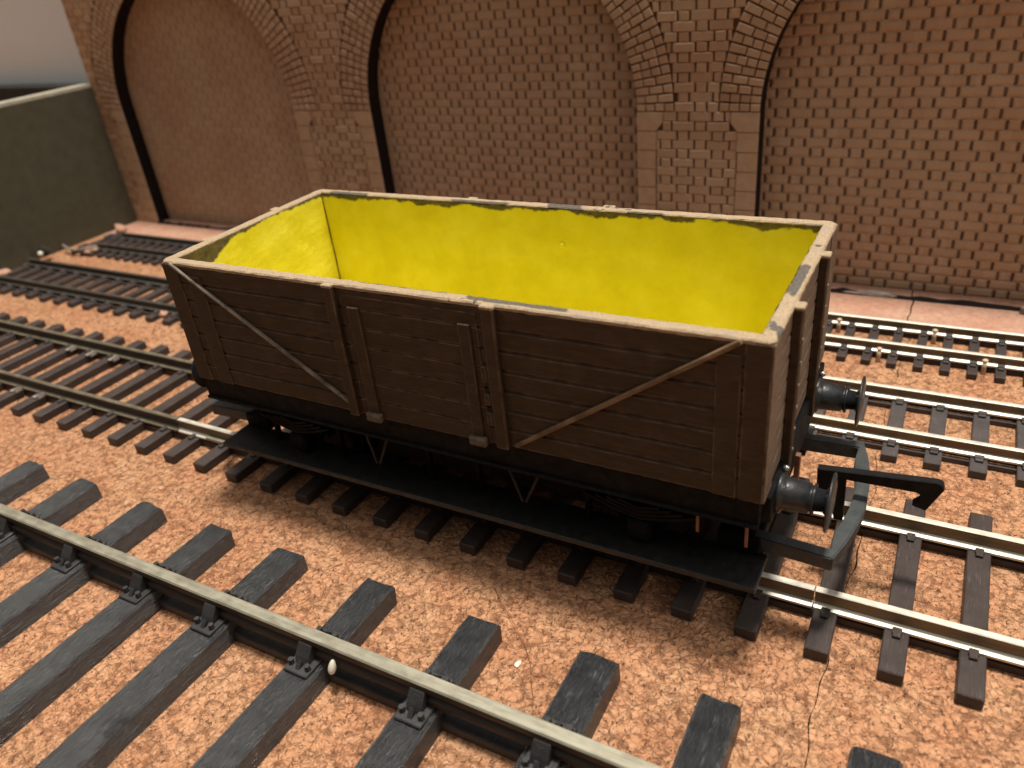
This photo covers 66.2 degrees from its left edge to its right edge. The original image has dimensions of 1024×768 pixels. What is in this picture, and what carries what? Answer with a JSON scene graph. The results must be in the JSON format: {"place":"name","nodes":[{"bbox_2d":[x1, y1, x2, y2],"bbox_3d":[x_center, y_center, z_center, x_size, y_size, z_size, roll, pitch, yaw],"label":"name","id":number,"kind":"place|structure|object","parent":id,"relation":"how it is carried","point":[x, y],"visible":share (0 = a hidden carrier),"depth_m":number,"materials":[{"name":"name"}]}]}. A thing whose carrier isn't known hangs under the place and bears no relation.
{"place":"outdoors","nodes":[
{"label":"outdoors","id":0,"kind":"place"},
{"bbox_2d":[0,0,88,83],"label":"room wall","id":1,"kind":"structure","parent":0,"point":[38,45],"depth_m":30.74,"materials":[{"name":"paint"}]},
{"bbox_2d":[0,234,910,767],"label":"ground","id":2,"kind":"structure","parent":0,"point":[672,670],"depth_m":10.17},
{"bbox_2d":[0,268,10,274],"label":"cork crumb","id":3,"kind":"object","parent":2,"relation":"on","point":[4,271],"visible":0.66,"depth_m":23.82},
{"bbox_2d":[0,83,136,269],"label":"end board","id":4,"kind":"object","parent":2,"relation":"on","point":[61,180],"visible":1,"depth_m":25.12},
{"bbox_2d":[84,247,97,254],"bbox_3d":[-13.353,-4.248,25.022,0.485,0.267,0.389,-9,30,-5],"label":"cork crumb","id":5,"kind":"object","parent":2,"relation":"on","point":[86,251],"visible":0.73,"depth_m":24.88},
{"bbox_2d":[0,460,902,767],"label":"railway track","id":6,"kind":"structure","parent":2,"relation":"on","point":[432,700],"depth_m":9.24,"materials":[{"name":"black wood"}]},
{"bbox_2d":[328,659,336,674],"bbox_3d":[-2.075,3.262,9.061,0.103,0.190,0.112,10,34,27],"label":"plastic pellet","id":7,"kind":"object","parent":6,"relation":"attached to","point":[332,666],"visible":1,"depth_m":9.03},
{"bbox_2d":[0,312,1023,709],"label":"railway track","id":8,"kind":"structure","parent":2,"relation":"on","point":[970,642],"depth_m":10.69,"materials":[{"name":"black wood"}]},
{"bbox_2d":[161,189,944,593],"bbox_3d":[-0.270,-0.285,11.265,11.673,3.678,3.600,10,34,27],"label":"goods wagon","id":9,"kind":"object","parent":8,"relation":"on","point":[657,385],"visible":1,"depth_m":9.95,"materials":[{"name":"brown paint"}]},
{"bbox_2d":[0,258,1023,486],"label":"railway track","id":10,"kind":"structure","parent":2,"relation":"on","point":[979,450],"depth_m":12.83,"materials":[{"name":"silver metal"}]},
{"bbox_2d":[35,245,50,255],"bbox_3d":[-14.754,-4.188,24.710,0.297,0.415,0.478,6,32,20],"label":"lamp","id":11,"kind":"object","parent":10,"relation":"on","point":[42,250],"visible":1,"depth_m":24.61,"materials":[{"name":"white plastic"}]},
{"bbox_2d":[159,311,167,318],"bbox_3d":[-8.621,-1.722,19.429,0.229,0.187,0.188,10,34,27],"label":"cork chip","id":12,"kind":"object","parent":10,"relation":"on","point":[163,314],"visible":1,"depth_m":19.38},
{"bbox_2d":[495,589,532,714],"bbox_3d":[0.066,3.183,9.482,0.220,0.066,2.204,-10,30,-6],"label":"loose fibre","id":13,"kind":"object","parent":2,"relation":"on","point":[526,651],"visible":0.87,"depth_m":9.42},
{"bbox_2d":[514,661,521,667],"bbox_3d":[0.068,3.316,9.306,0.072,0.045,0.111,10,34,27],"label":"paint chip","id":14,"kind":"object","parent":2,"relation":"on","point":[517,664],"visible":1,"depth_m":9.29,"materials":[{"name":"white plastic"}]},
{"bbox_2d":[71,232,1023,386],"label":"railway track","id":15,"kind":"structure","parent":2,"relation":"on","point":[157,250],"depth_m":14.76,"materials":[{"name":"silver metal"}]},
{"bbox_2d":[62,244,97,250],"bbox_3d":[-13.853,-4.346,25.008,1.688,0.190,0.328,8,33,24],"label":"bent wire","id":16,"kind":"object","parent":15,"relation":"attached to","point":[79,249],"visible":1,"depth_m":24.78,"materials":[{"name":"grey metal"}]},
{"bbox_2d":[104,218,912,320],"bbox_3d":[-20.560,-11.460,39.600,75.022,0.300,18.625,10,34,27],"label":"ground strip","id":17,"kind":"object","parent":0,"point":[888,308],"visible":0.06,"depth_m":17.10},
{"bbox_2d":[114,224,126,231],"bbox_3d":[-13.386,-5.304,26.939,0.365,0.384,0.414,-21,33,-24],"label":"cork crumb","id":18,"kind":"object","parent":17,"relation":"on","point":[120,228],"visible":0.84,"depth_m":26.82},
{"bbox_2d":[61,0,1023,310],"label":"brick arch wall","id":19,"kind":"structure","parent":17,"relation":"on","point":[887,136],"depth_m":18.08,"materials":[{"name":"brick"}]},
{"bbox_2d":[842,290,896,297],"bbox_3d":[7.721,-1.949,16.970,1.137,0.147,0.141,10,34,27],"label":"filler smear","id":20,"kind":"object","parent":19,"relation":"attached to","point":[875,293],"visible":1,"depth_m":16.90},
{"bbox_2d":[806,338,1023,767],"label":"ground","id":21,"kind":"structure","parent":0,"point":[919,718],"depth_m":9.03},
{"bbox_2d":[908,290,1023,333],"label":"ground strip","id":22,"kind":"object","parent":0,"point":[973,317],"visible":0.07,"depth_m":15.82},
{"bbox_2d":[1019,306,1023,314],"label":"filler lump","id":23,"kind":"object","parent":22,"relation":"on","point":[1021,311],"visible":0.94,"depth_m":15.53,"materials":[{"name":"beige"}]},
{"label":"baseboard","id":24,"kind":"structure","parent":0,"visible":0},
{"bbox_2d":[0,83,84,101],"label":"back board","id":25,"kind":"object","parent":24,"relation":"on","point":[10,91],"depth_m":31.43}
]}

